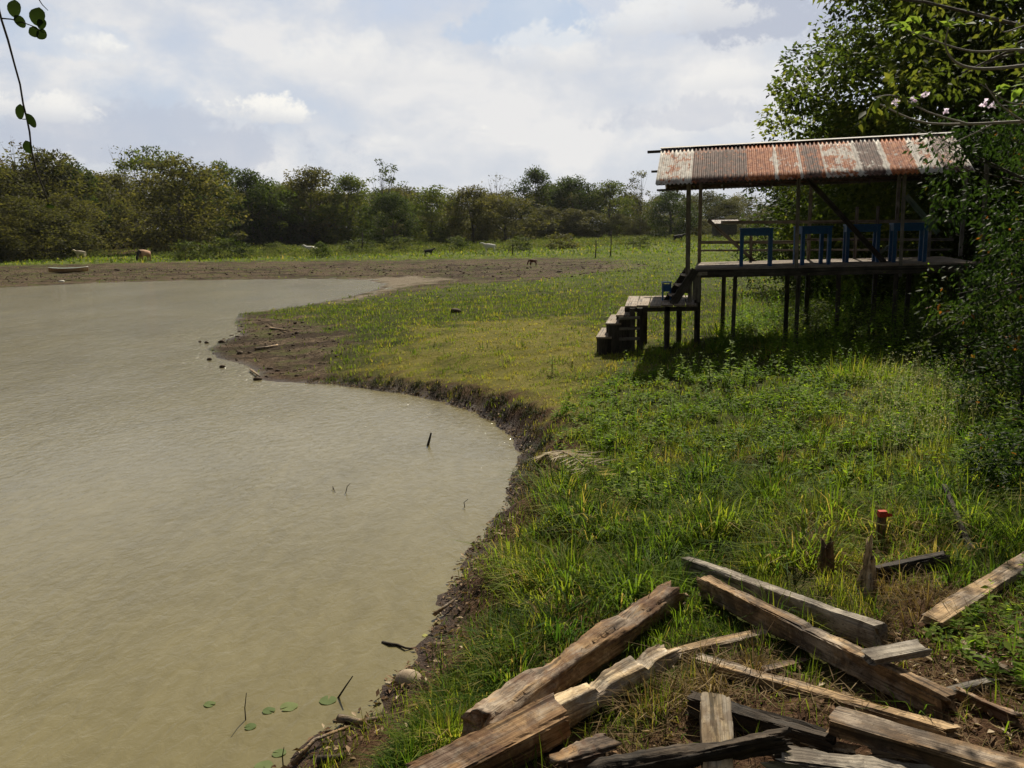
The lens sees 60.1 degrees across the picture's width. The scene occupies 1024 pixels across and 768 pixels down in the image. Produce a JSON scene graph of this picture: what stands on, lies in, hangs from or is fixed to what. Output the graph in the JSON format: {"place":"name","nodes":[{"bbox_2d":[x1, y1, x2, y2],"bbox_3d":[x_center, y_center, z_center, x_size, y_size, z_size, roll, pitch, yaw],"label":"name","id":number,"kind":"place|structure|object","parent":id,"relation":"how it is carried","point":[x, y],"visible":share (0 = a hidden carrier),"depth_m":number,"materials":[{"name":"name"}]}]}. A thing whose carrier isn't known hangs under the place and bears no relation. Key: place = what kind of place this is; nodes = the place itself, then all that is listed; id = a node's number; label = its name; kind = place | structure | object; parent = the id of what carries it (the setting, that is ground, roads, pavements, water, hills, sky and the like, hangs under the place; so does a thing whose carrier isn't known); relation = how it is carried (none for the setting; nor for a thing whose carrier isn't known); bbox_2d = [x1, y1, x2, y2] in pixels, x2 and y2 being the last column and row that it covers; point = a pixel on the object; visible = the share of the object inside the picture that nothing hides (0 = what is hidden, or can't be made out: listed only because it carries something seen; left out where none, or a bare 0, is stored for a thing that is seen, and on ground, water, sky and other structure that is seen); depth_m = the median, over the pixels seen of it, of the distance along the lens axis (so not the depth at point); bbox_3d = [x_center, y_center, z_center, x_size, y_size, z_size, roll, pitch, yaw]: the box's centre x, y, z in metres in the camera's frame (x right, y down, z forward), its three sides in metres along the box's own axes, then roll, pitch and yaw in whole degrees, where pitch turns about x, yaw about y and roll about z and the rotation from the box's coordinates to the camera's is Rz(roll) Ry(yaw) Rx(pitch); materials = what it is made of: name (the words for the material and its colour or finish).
{"place":"outdoors","nodes":[
{"label":"outdoors","id":0,"kind":"place"},
{"bbox_2d":[0,0,53,208],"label":"hanging vine","id":1,"kind":"object","parent":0,"point":[37,17],"visible":1,"depth_m":2.84,"materials":[{"name":"green plant"}]},
{"bbox_2d":[0,278,521,767],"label":"water","id":2,"kind":"structure","parent":0,"point":[186,532],"depth_m":12.09,"materials":[{"name":"liquid"}]},
{"bbox_2d":[0,0,1021,228],"label":"sky","id":3,"kind":"structure","parent":0,"point":[451,94],"materials":[{"name":"white"}]},
{"bbox_2d":[0,227,1023,767],"bbox_3d":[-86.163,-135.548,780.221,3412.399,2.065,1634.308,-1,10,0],"label":"ground","id":4,"kind":"structure","parent":0,"point":[398,279],"depth_m":21.45,"materials":[{"name":"plant"}]},
{"bbox_2d":[0,145,122,250],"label":"spreading tree","id":5,"kind":"object","parent":4,"relation":"on","point":[44,163],"visible":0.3,"depth_m":136.08,"materials":[{"name":"green plant"}]},
{"bbox_2d":[48,266,88,272],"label":"canoe","id":6,"kind":"object","parent":4,"relation":"on","point":[67,270],"visible":0.99,"depth_m":79.99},
{"bbox_2d":[37,159,122,250],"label":"bushy tree","id":7,"kind":"object","parent":4,"relation":"on","point":[91,178],"visible":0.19,"depth_m":143.51,"materials":[{"name":"green plant"}]},
{"bbox_2d":[105,145,184,226],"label":"umbrella tree","id":8,"kind":"object","parent":4,"relation":"on","point":[132,162],"visible":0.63,"depth_m":199.12,"materials":[{"name":"green plant"}]},
{"bbox_2d":[96,154,251,251],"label":"spreading tree","id":9,"kind":"object","parent":4,"relation":"on","point":[191,231],"visible":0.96,"depth_m":134.54,"materials":[{"name":"green plant"}]},
{"bbox_2d":[168,239,209,259],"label":"shrub","id":10,"kind":"object","parent":4,"relation":"on","point":[186,244],"visible":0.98,"depth_m":105.20,"materials":[{"name":"green plant"}]},
{"bbox_2d":[161,168,247,246],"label":"bushy tree","id":11,"kind":"object","parent":4,"relation":"on","point":[223,232],"visible":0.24,"depth_m":149.72,"materials":[{"name":"green plant"}]},
{"bbox_2d":[198,236,240,257],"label":"shrub","id":12,"kind":"object","parent":4,"relation":"on","point":[208,249],"visible":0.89,"depth_m":108.39,"materials":[{"name":"green plant"}]},
{"bbox_2d":[208,158,240,188],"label":"umbrella tree","id":13,"kind":"object","parent":4,"relation":"on","point":[230,172],"visible":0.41,"depth_m":183.59,"materials":[{"name":"green plant"}]},
{"bbox_2d":[229,240,255,257],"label":"shrub","id":14,"kind":"object","parent":4,"relation":"on","point":[243,250],"visible":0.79,"depth_m":109.31,"materials":[{"name":"green plant"}]},
{"bbox_2d":[215,168,290,246],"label":"bushy tree","id":15,"kind":"object","parent":4,"relation":"on","point":[250,180],"visible":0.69,"depth_m":159.74,"materials":[{"name":"green plant"}]},
{"bbox_2d":[233,181,321,245],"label":"spreading tree","id":16,"kind":"object","parent":4,"relation":"on","point":[286,194],"visible":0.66,"depth_m":163.34,"materials":[{"name":"green plant"}]},
{"bbox_2d":[254,164,358,243],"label":"spreading tree","id":17,"kind":"object","parent":4,"relation":"on","point":[311,181],"visible":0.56,"depth_m":167.81,"materials":[{"name":"green plant"}]},
{"bbox_2d":[291,725,348,765],"bbox_3d":[-1.507,2.789,6.873,0.118,0.083,0.551,7,13,38],"label":"driftwood","id":18,"kind":"object","parent":4,"relation":"on","point":[298,757],"visible":1,"depth_m":6.84,"materials":[{"name":"brown wood"}]},
{"bbox_2d":[310,241,332,257],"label":"shrub","id":19,"kind":"object","parent":4,"relation":"on","point":[319,249],"visible":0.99,"depth_m":105.86,"materials":[{"name":"green plant"}]},
{"bbox_2d":[316,753,345,766],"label":"driftwood","id":20,"kind":"object","parent":4,"relation":"on","point":[319,758],"visible":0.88,"depth_m":6.55,"materials":[{"name":"brown wood"}]},
{"bbox_2d":[0,260,677,764],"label":"mud lumps","id":21,"kind":"object","parent":4,"relation":"on","point":[344,342],"visible":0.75,"depth_m":36.08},
{"bbox_2d":[299,172,381,243],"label":"bushy tree","id":22,"kind":"object","parent":4,"relation":"on","point":[345,183],"visible":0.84,"depth_m":166.09,"materials":[{"name":"green plant"}]},
{"bbox_2d":[331,237,377,251],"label":"shrub","id":23,"kind":"object","parent":4,"relation":"on","point":[352,245],"visible":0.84,"depth_m":119.02,"materials":[{"name":"green plant"}]},
{"bbox_2d":[336,714,383,725],"bbox_3d":[-1.236,2.727,7.158,0.402,0.109,0.121,2,11,15],"label":"driftwood","id":24,"kind":"object","parent":4,"relation":"on","point":[341,718],"visible":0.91,"depth_m":7.14,"materials":[{"name":"brown wood"}]},
{"bbox_2d":[360,158,408,237],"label":"thin tree","id":25,"kind":"object","parent":4,"relation":"on","point":[389,180],"visible":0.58,"depth_m":173.28,"materials":[{"name":"green plant"}]},
{"bbox_2d":[355,191,421,245],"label":"bushy tree","id":26,"kind":"object","parent":4,"relation":"on","point":[391,200],"visible":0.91,"depth_m":150.21,"materials":[{"name":"green plant"}]},
{"bbox_2d":[12,231,780,259],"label":"meadow weeds","id":27,"kind":"object","parent":4,"relation":"on","point":[404,250],"visible":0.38,"depth_m":131.76,"materials":[{"name":"green plant"}]},
{"bbox_2d":[384,235,419,250],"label":"shrub","id":28,"kind":"object","parent":4,"relation":"on","point":[405,239],"visible":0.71,"depth_m":124.52,"materials":[{"name":"green plant"}]},
{"bbox_2d":[394,669,421,685],"bbox_3d":[-0.912,2.603,7.800,0.252,0.169,0.210,-1,10,0],"label":"rock","id":29,"kind":"object","parent":4,"relation":"on","point":[403,676],"visible":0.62,"depth_m":7.75,"materials":[{"name":"stone"}]},
{"bbox_2d":[392,184,467,243],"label":"spreading tree","id":30,"kind":"object","parent":4,"relation":"on","point":[432,234],"visible":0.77,"depth_m":161.16,"materials":[{"name":"green plant"}]},
{"bbox_2d":[307,373,555,507],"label":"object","id":31,"kind":"structure","parent":4,"relation":"on","point":[545,440],"depth_m":17.89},
{"bbox_2d":[443,235,472,250],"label":"shrub","id":32,"kind":"object","parent":4,"relation":"on","point":[460,243],"visible":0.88,"depth_m":122.08,"materials":[{"name":"green plant"}]},
{"bbox_2d":[436,184,510,243],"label":"bushy tree","id":33,"kind":"object","parent":4,"relation":"on","point":[465,196],"visible":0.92,"depth_m":160.36,"materials":[{"name":"green plant"}]},
{"bbox_2d":[405,692,570,767],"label":"squared log","id":34,"kind":"object","parent":4,"relation":"on","point":[514,736],"visible":0.99,"depth_m":5.73,"materials":[{"name":"brown wood"}]},
{"bbox_2d":[554,643,681,727],"bbox_3d":[0.650,2.185,6.328,1.420,0.220,0.221,-15,16,-32],"label":"log","id":35,"kind":"object","parent":34,"relation":"on","point":[571,700],"visible":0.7,"depth_m":6.32,"materials":[{"name":"brown wood"}]},
{"bbox_2d":[0,162,989,261],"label":"wood","id":36,"kind":"object","parent":4,"relation":"on","point":[32,212],"visible":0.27,"depth_m":161.55,"materials":[{"name":"green plant"}]},
{"bbox_2d":[455,529,563,581],"bbox_3d":[0.026,1.852,9.568,1.454,0.555,1.325,-1,10,0],"label":"grass clump","id":37,"kind":"object","parent":4,"relation":"on","point":[518,547],"visible":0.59,"depth_m":9.59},
{"bbox_2d":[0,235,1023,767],"bbox_3d":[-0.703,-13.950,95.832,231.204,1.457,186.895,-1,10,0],"label":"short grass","id":38,"kind":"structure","parent":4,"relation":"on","point":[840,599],"depth_m":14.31,"materials":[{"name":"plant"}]},
{"bbox_2d":[467,193,559,241],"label":"spreading tree","id":39,"kind":"object","parent":4,"relation":"on","point":[515,203],"visible":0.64,"depth_m":166.26,"materials":[{"name":"green plant"}]},
{"bbox_2d":[351,280,685,406],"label":"rough grass","id":40,"kind":"structure","parent":4,"relation":"on","point":[516,345],"depth_m":28.18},
{"bbox_2d":[504,235,532,250],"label":"shrub","id":41,"kind":"object","parent":4,"relation":"on","point":[517,245],"visible":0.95,"depth_m":117.83,"materials":[{"name":"green plant"}]},
{"bbox_2d":[502,164,565,238],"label":"bushy tree","id":42,"kind":"object","parent":4,"relation":"on","point":[536,175],"visible":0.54,"depth_m":198.92,"materials":[{"name":"green plant"}]},
{"bbox_2d":[545,231,585,248],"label":"shrub","id":43,"kind":"object","parent":4,"relation":"on","point":[560,243],"visible":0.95,"depth_m":122.63,"materials":[{"name":"green plant"}]},
{"bbox_2d":[535,174,605,236],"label":"bushy tree","id":44,"kind":"object","parent":4,"relation":"on","point":[567,184],"visible":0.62,"depth_m":199.11,"materials":[{"name":"green plant"}]},
{"bbox_2d":[461,580,688,736],"bbox_3d":[0.596,2.112,6.881,0.323,0.290,2.602,8,19,42],"label":"log","id":45,"kind":"object","parent":4,"relation":"on","point":[596,647],"visible":0.91,"depth_m":6.73,"materials":[{"name":"brown wood"}]},
{"bbox_2d":[532,448,617,485],"bbox_3d":[0.798,1.140,12.724,0.953,0.583,2.767,-5,11,-20],"label":"palm frond","id":46,"kind":"object","parent":4,"relation":"on","point":[571,453],"visible":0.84,"depth_m":12.38,"materials":[{"name":"beige plant"}]},
{"bbox_2d":[547,733,620,767],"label":"rotten chunk","id":47,"kind":"object","parent":4,"relation":"on","point":[583,753],"visible":0.91,"depth_m":5.62,"materials":[{"name":"brown wood"}]},
{"bbox_2d":[575,179,643,236],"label":"spreading tree","id":48,"kind":"object","parent":4,"relation":"on","point":[610,186],"visible":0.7,"depth_m":200.68,"materials":[{"name":"green plant"}]},
{"bbox_2d":[618,170,655,229],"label":"thin tree","id":49,"kind":"object","parent":4,"relation":"on","point":[638,208],"visible":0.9,"depth_m":198.91,"materials":[{"name":"green plant"}]},
{"bbox_2d":[623,235,657,247],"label":"shrub","id":50,"kind":"object","parent":4,"relation":"on","point":[633,243],"visible":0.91,"depth_m":119.41,"materials":[{"name":"green plant"}]},
{"bbox_2d":[596,268,697,354],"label":"wooden stairs","id":51,"kind":"structure","parent":4,"relation":"on","point":[616,335],"depth_m":22.74,"materials":[{"name":"brown wood"}]},
{"bbox_2d":[271,380,1023,767],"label":"leaf litter","id":52,"kind":"object","parent":4,"relation":"on","point":[801,716],"visible":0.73,"depth_m":7.12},
{"bbox_2d":[641,190,703,236],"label":"bushy tree","id":53,"kind":"object","parent":4,"relation":"on","point":[669,209],"visible":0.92,"depth_m":182.46,"materials":[{"name":"green plant"}]},
{"bbox_2d":[351,306,1023,767],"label":"tall grass","id":54,"kind":"structure","parent":4,"relation":"on","point":[629,586],"depth_m":9.12,"materials":[{"name":"plant"}]},
{"bbox_2d":[585,727,792,767],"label":"rotten log","id":55,"kind":"object","parent":4,"relation":"on","point":[760,744],"visible":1,"depth_m":5.27,"materials":[{"name":"brown wood"}]},
{"bbox_2d":[691,193,741,228],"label":"spreading tree","id":56,"kind":"object","parent":4,"relation":"on","point":[721,196],"visible":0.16,"depth_m":222.19,"materials":[{"name":"green plant"}]},
{"bbox_2d":[700,692,733,767],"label":"board","id":57,"kind":"object","parent":4,"relation":"on","point":[716,723],"visible":0.83,"depth_m":5.45,"materials":[{"name":"brown wood"}]},
{"bbox_2d":[667,628,767,659],"bbox_3d":[1.595,2.037,6.919,0.873,0.077,0.118,-10,11,-8],"label":"plank","id":58,"kind":"object","parent":4,"relation":"on","point":[733,638],"visible":0.61,"depth_m":6.90,"materials":[{"name":"beige wood"}]},
{"bbox_2d":[711,219,738,237],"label":"distant shed","id":59,"kind":"structure","parent":4,"relation":"on","point":[729,229],"depth_m":170.91,"materials":[{"name":"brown wood"}]},
{"bbox_2d":[491,393,980,726],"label":"dry grass","id":60,"kind":"structure","parent":4,"relation":"on","point":[928,592],"depth_m":7.36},
{"bbox_2d":[684,690,835,752],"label":"beam","id":61,"kind":"structure","parent":4,"relation":"on","point":[751,719],"depth_m":5.53,"materials":[{"name":"brown wood"}]},
{"bbox_2d":[540,499,1023,767],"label":"straw","id":62,"kind":"object","parent":4,"relation":"on","point":[851,693],"visible":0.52,"depth_m":6.12,"materials":[{"name":"brown plant"}]},
{"bbox_2d":[759,657,808,672],"bbox_3d":[1.988,2.052,6.456,0.499,0.035,0.069,-1,9,-30],"label":"slat","id":63,"kind":"object","parent":4,"relation":"on","point":[779,665],"visible":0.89,"depth_m":6.43,"materials":[{"name":"brown wood"}]},
{"bbox_2d":[682,557,887,647],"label":"beam","id":64,"kind":"structure","parent":4,"relation":"on","point":[857,627],"depth_m":7.07,"materials":[{"name":"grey wood"}]},
{"bbox_2d":[550,319,1023,515],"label":"weeds","id":65,"kind":"object","parent":4,"relation":"on","point":[801,368],"visible":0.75,"depth_m":14.09,"materials":[{"name":"green plant"}]},
{"bbox_2d":[778,298,851,333],"bbox_3d":[8.710,-1.869,25.436,2.028,1.193,2.008,-2,10,-8],"label":"bush","id":66,"kind":"object","parent":4,"relation":"on","point":[809,320],"visible":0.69,"depth_m":25.30,"materials":[{"name":"green plant"}]},
{"bbox_2d":[647,132,988,345],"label":"raised pavilion","id":67,"kind":"structure","parent":4,"relation":"on","point":[812,163],"depth_m":22.65,"materials":[{"name":"brown wood"}]},
{"bbox_2d":[739,228,773,266],"bbox_3d":[6.350,-3.568,23.062,0.840,0.980,0.620,1,11,13],"label":"tall table","id":68,"kind":"object","parent":67,"relation":"on","point":[768,232],"visible":1,"depth_m":22.76,"materials":[{"name":"blue paint"}]},
{"bbox_2d":[793,226,832,264],"bbox_3d":[7.741,-3.578,22.843,0.800,0.980,0.660,-1,10,-1],"label":"tall table","id":69,"kind":"object","parent":67,"relation":"on","point":[820,230],"visible":0.84,"depth_m":22.55,"materials":[{"name":"blue paint"}]},
{"bbox_2d":[842,224,881,262],"bbox_3d":[9.138,-3.686,23.177,0.860,0.980,0.620,1,11,13],"label":"tall table","id":70,"kind":"object","parent":67,"relation":"on","point":[875,229],"visible":0.98,"depth_m":22.92,"materials":[{"name":"blue paint"}]},
{"bbox_2d":[888,222,928,261],"bbox_3d":[10.082,-3.609,22.556,0.840,0.980,0.620,1,11,13],"label":"tall table","id":71,"kind":"object","parent":67,"relation":"on","point":[921,228],"visible":0.83,"depth_m":22.34,"materials":[{"name":"blue paint"}]},
{"bbox_2d":[686,653,961,737],"bbox_3d":[2.011,2.091,5.990,0.131,0.097,1.916,-11,9,-44],"label":"plank","id":72,"kind":"object","parent":4,"relation":"on","point":[932,725],"visible":0.68,"depth_m":5.88,"materials":[{"name":"beige wood"}]},
{"bbox_2d":[695,575,957,721],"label":"beam","id":73,"kind":"structure","parent":4,"relation":"on","point":[844,655],"depth_m":6.34,"materials":[{"name":"brown wood"}]},
{"bbox_2d":[861,639,931,665],"bbox_3d":[2.583,1.808,5.965,0.447,0.053,0.160,-7,11,-10],"label":"board","id":74,"kind":"object","parent":73,"relation":"on","point":[895,652],"visible":1,"depth_m":5.93,"materials":[{"name":"grey wood"}]},
{"bbox_2d":[818,537,834,573],"bbox_3d":[2.928,1.610,8.232,0.145,0.395,0.143,-1,4,0],"label":"rotten post","id":75,"kind":"object","parent":4,"relation":"on","point":[827,551],"visible":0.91,"depth_m":8.19,"materials":[{"name":"brown wood"}]},
{"bbox_2d":[800,741,860,754],"bbox_3d":[1.904,2.208,5.307,0.375,0.103,0.125,-1,9,27],"label":"wood chunk","id":76,"kind":"object","parent":4,"relation":"on","point":[839,747],"visible":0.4,"depth_m":5.28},
{"bbox_2d":[740,116,921,289],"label":"broadleaf tree","id":77,"kind":"object","parent":4,"relation":"on","point":[763,189],"visible":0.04,"depth_m":45.50,"materials":[{"name":"green plant"}]},
{"bbox_2d":[760,745,933,767],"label":"beam","id":78,"kind":"structure","parent":4,"relation":"on","point":[801,757],"depth_m":5.09,"materials":[{"name":"grey wood"}]},
{"bbox_2d":[826,706,1023,767],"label":"plank","id":79,"kind":"object","parent":78,"relation":"on","point":[903,741],"visible":1,"depth_m":5.05,"materials":[{"name":"brown wood"}]},
{"bbox_2d":[705,254,1010,372],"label":"shade weeds","id":80,"kind":"object","parent":4,"relation":"on","point":[767,312],"visible":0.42,"depth_m":22.25,"materials":[{"name":"green plant"}]},
{"bbox_2d":[726,128,1002,301],"bbox_3d":[16.357,-7.452,41.317,12.926,8.460,12.687,7,13,37],"label":"broadleaf tree","id":81,"kind":"object","parent":4,"relation":"on","point":[817,288],"visible":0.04,"depth_m":39.99,"materials":[{"name":"green plant"}]},
{"bbox_2d":[791,349,939,387],"bbox_3d":[6.970,-0.349,17.364,3.074,0.731,2.782,-1,10,0],"label":"grass clump","id":82,"kind":"object","parent":4,"relation":"on","point":[863,369],"visible":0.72,"depth_m":17.28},
{"bbox_2d":[855,534,876,595],"bbox_3d":[3.056,1.596,7.597,0.162,0.659,0.118,4,3,-1],"label":"splintered stump","id":83,"kind":"object","parent":4,"relation":"on","point":[868,573],"visible":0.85,"depth_m":7.57,"materials":[{"name":"brown wood"}]},
{"bbox_2d":[875,510,891,546],"bbox_3d":[3.742,1.540,8.931,0.128,0.535,0.090,-1,10,0],"label":"marker stake","id":84,"kind":"object","parent":4,"relation":"on","point":[882,515],"visible":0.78,"depth_m":8.90,"materials":[{"name":"brown wood"}]},
{"bbox_2d":[751,0,1023,305],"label":"broadleaf tree","id":85,"kind":"object","parent":4,"relation":"on","point":[841,120],"visible":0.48,"depth_m":32.22,"materials":[{"name":"green plant"}]},
{"bbox_2d":[867,747,919,763],"bbox_3d":[2.407,2.178,5.110,0.687,0.036,0.091,-3,8,27],"label":"slat","id":86,"kind":"object","parent":4,"relation":"on","point":[876,753],"visible":0.28,"depth_m":5.19,"materials":[{"name":"brown wood"}]},
{"bbox_2d":[876,551,951,584],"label":"beam","id":87,"kind":"structure","parent":4,"relation":"on","point":[924,561],"depth_m":7.91,"materials":[{"name":"grey wood"}]},
{"bbox_2d":[813,0,1023,151],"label":"flowering tree","id":88,"kind":"object","parent":4,"relation":"on","point":[878,115],"visible":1,"depth_m":11.22,"materials":[{"name":"green plant"}]},
{"bbox_2d":[841,351,1001,469],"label":"seed heads","id":89,"kind":"object","parent":4,"relation":"on","point":[913,391],"visible":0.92,"depth_m":13.55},
{"bbox_2d":[862,372,987,409],"bbox_3d":[7.046,0.092,15.100,2.490,0.641,2.341,5,12,31],"label":"grass clump","id":90,"kind":"object","parent":4,"relation":"on","point":[924,390],"visible":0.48,"depth_m":15.12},
{"bbox_2d":[877,298,1004,364],"bbox_3d":[9.445,-1.117,19.619,2.489,1.615,2.380,8,14,41],"label":"bush","id":91,"kind":"object","parent":4,"relation":"on","point":[920,309],"visible":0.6,"depth_m":19.45,"materials":[{"name":"green plant"}]},
{"bbox_2d":[942,484,973,551],"bbox_3d":[4.521,1.346,8.996,0.065,0.064,1.402,2,22,15],"label":"leaning pole","id":92,"kind":"object","parent":4,"relation":"on","point":[950,499],"visible":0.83,"depth_m":8.94,"materials":[{"name":"grey wood"}]},
{"bbox_2d":[901,300,1023,377],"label":"bush","id":93,"kind":"object","parent":4,"relation":"on","point":[952,343],"visible":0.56,"depth_m":17.50,"materials":[{"name":"green plant"}]},
{"bbox_2d":[902,83,1023,389],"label":"leafy tree","id":94,"kind":"object","parent":4,"relation":"on","point":[982,287],"visible":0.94,"depth_m":15.71,"materials":[{"name":"green plant"}]},
{"bbox_2d":[918,551,1023,626],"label":"plank","id":95,"kind":"object","parent":4,"relation":"on","point":[942,612],"visible":0.91,"depth_m":7.15,"materials":[{"name":"beige wood"}]},
{"bbox_2d":[946,677,996,692],"bbox_3d":[2.998,2.006,5.859,0.506,0.033,0.070,-8,12,-14],"label":"slat","id":96,"kind":"object","parent":4,"relation":"on","point":[967,684],"visible":0.65,"depth_m":5.87,"materials":[{"name":"grey wood"}]},
{"bbox_2d":[921,554,1023,689],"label":"edge weeds","id":97,"kind":"object","parent":4,"relation":"on","point":[1005,643],"visible":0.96,"depth_m":6.39,"materials":[{"name":"green plant"}]},
{"bbox_2d":[922,0,1023,206],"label":"broadleaf tree","id":98,"kind":"object","parent":4,"relation":"on","point":[969,118],"visible":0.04,"depth_m":32.10,"materials":[{"name":"green plant"}]},
{"bbox_2d":[928,327,1023,419],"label":"bush","id":99,"kind":"object","parent":4,"relation":"on","point":[983,399],"visible":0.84,"depth_m":14.03,"materials":[{"name":"green plant"}]},
{"bbox_2d":[947,72,1023,354],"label":"leafy tree","id":100,"kind":"object","parent":4,"relation":"on","point":[1012,162],"visible":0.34,"depth_m":19.27,"materials":[{"name":"green plant"}]},
{"bbox_2d":[961,647,1014,671],"bbox_3d":[3.287,1.911,6.136,0.063,0.031,0.464,-4,5,-17],"label":"slat","id":101,"kind":"object","parent":4,"relation":"on","point":[1002,666],"visible":0.56,"depth_m":6.12,"materials":[{"name":"brown wood"}]},
{"bbox_2d":[954,686,1023,728],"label":"rotten branch","id":102,"kind":"object","parent":4,"relation":"on","point":[999,712],"visible":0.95,"depth_m":5.51,"materials":[{"name":"brown wood"}]},
{"bbox_2d":[956,400,1023,496],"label":"bush","id":103,"kind":"object","parent":4,"relation":"on","point":[999,448],"visible":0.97,"depth_m":10.19,"materials":[{"name":"green plant"}]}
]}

